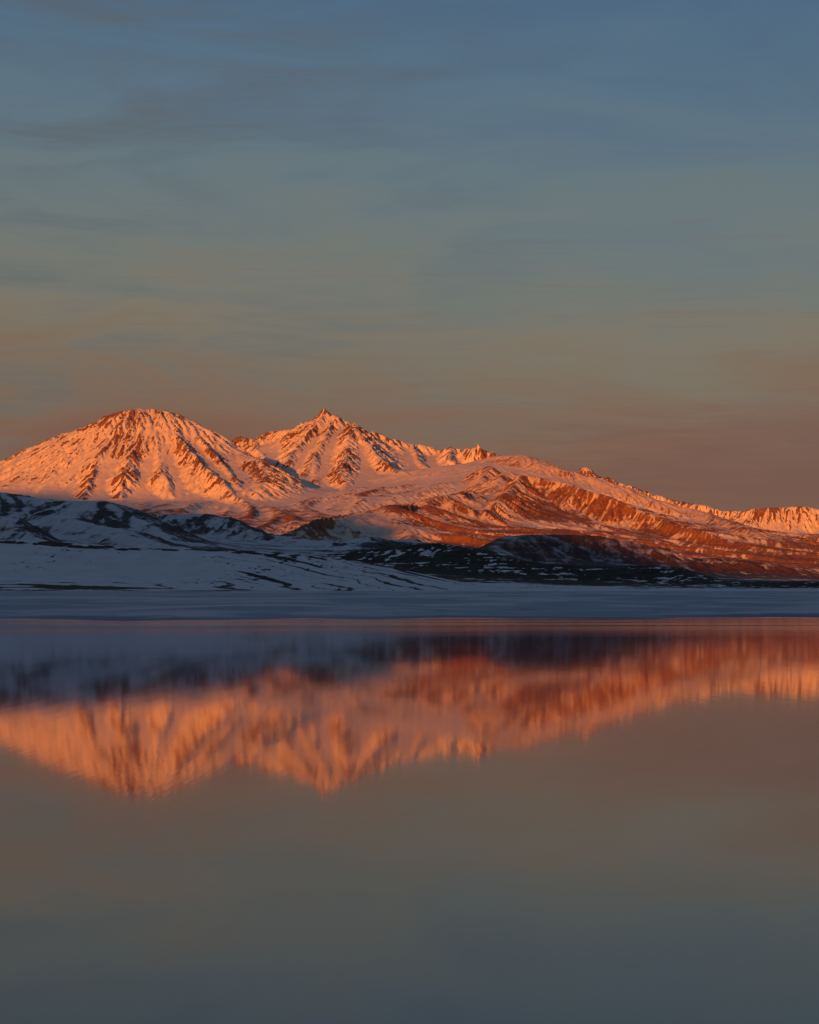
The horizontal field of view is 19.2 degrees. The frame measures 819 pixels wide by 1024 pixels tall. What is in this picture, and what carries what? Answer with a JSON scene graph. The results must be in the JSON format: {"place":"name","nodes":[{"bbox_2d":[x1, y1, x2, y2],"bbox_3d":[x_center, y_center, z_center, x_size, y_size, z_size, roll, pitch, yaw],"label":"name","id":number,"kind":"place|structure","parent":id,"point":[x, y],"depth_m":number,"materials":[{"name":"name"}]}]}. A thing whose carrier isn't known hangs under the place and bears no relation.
{"place":"outdoors","nodes":[
{"label":"outdoors","id":0,"kind":"place"},
{"bbox_2d":[0,492,231,549],"bbox_3d":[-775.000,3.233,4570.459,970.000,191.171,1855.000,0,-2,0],"label":"snowy hill","id":1,"kind":"structure","parent":0,"point":[27,517],"depth_m":4475.99,"materials":[{"name":"white snow"}]},
{"bbox_2d":[0,408,319,503],"bbox_3d":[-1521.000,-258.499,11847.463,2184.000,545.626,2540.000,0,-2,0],"label":"snow mountain","id":2,"kind":"structure","parent":0,"point":[135,453],"depth_m":11547.18,"materials":[{"name":"white snow"}]},
{"bbox_2d":[0,539,458,590],"bbox_3d":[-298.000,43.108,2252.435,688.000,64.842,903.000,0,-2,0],"label":"snow bank","id":3,"kind":"structure","parent":0,"point":[28,564],"depth_m":2238.88,"materials":[{"name":"white snow"}]},
{"bbox_2d":[151,514,412,550],"bbox_3d":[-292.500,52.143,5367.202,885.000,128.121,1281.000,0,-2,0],"label":"rounded hill","id":4,"kind":"structure","parent":0,"point":[208,524],"depth_m":5553.59,"materials":[{"name":"white snow"}]},
{"bbox_2d":[231,408,499,489],"bbox_3d":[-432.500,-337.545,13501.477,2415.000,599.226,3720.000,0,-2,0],"label":"craggy mountain","id":5,"kind":"structure","parent":0,"point":[332,451],"depth_m":13578.08,"materials":[{"name":"white snow"}]},
{"bbox_2d":[281,490,491,542],"bbox_3d":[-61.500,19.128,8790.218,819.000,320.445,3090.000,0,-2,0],"label":"hill","id":6,"kind":"structure","parent":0,"point":[423,520],"depth_m":8310.54,"materials":[{"name":"white snow"}]},
{"bbox_2d":[319,537,459,545],"bbox_3d":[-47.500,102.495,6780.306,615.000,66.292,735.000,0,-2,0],"label":"hill","id":7,"kind":"structure","parent":0,"point":[362,540],"depth_m":6809.26,"materials":[{"name":"white snow"}]},
{"bbox_2d":[0,617,818,1023],"bbox_3d":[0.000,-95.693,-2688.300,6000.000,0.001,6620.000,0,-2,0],"label":"lake water","id":8,"kind":"structure","parent":0,"point":[426,821],"depth_m":32.87,"materials":[{"name":"grey liquid"}]},
{"bbox_2d":[0,591,818,620],"bbox_3d":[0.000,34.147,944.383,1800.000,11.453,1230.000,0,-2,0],"label":"frozen shore","id":9,"kind":"structure","parent":0,"point":[145,605],"depth_m":630.33,"materials":[{"name":"white snow"}]},
{"bbox_2d":[0,461,818,568],"bbox_3d":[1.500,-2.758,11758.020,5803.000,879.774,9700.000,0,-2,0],"label":"foothills","id":10,"kind":"structure","parent":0,"point":[282,516],"depth_m":10138.58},
{"bbox_2d":[0,566,818,590],"bbox_3d":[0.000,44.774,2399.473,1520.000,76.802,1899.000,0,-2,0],"label":"shore ground","id":11,"kind":"structure","parent":0,"point":[475,581],"depth_m":2473.46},
{"bbox_2d":[0,0,818,510],"label":"sky","id":12,"kind":"structure","parent":0,"point":[572,235],"materials":[{"name":"blue"}]},
{"bbox_2d":[66,533,818,581],"bbox_3d":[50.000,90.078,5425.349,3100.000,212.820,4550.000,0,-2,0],"label":"valley floor","id":13,"kind":"structure","parent":0,"point":[234,543],"depth_m":5193.79,"materials":[{"name":"white snow"}]},
{"bbox_2d":[314,543,818,585],"bbox_3d":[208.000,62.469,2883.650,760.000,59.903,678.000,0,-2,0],"label":"scrub hill","id":14,"kind":"structure","parent":0,"point":[438,556],"depth_m":2870.95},
{"bbox_2d":[477,534,693,567],"bbox_3d":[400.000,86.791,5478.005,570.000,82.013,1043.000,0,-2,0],"label":"table hill","id":15,"kind":"structure","parent":0,"point":[552,548],"depth_m":5549.93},
{"bbox_2d":[377,455,818,556],"bbox_3d":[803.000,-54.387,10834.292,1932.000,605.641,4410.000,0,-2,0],"label":"mountain","id":16,"kind":"structure","parent":0,"point":[523,498],"depth_m":10182.54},
{"bbox_2d":[576,467,818,533],"bbox_3d":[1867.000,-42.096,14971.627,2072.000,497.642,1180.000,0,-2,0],"label":"ridge","id":17,"kind":"structure","parent":0,"point":[805,520],"depth_m":14653.36,"materials":[{"name":"white snow"}]},
{"bbox_2d":[685,557,818,577],"bbox_3d":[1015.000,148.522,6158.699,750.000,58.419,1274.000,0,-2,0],"label":"reddish hill","id":18,"kind":"structure","parent":0,"point":[716,565],"depth_m":6021.12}
]}

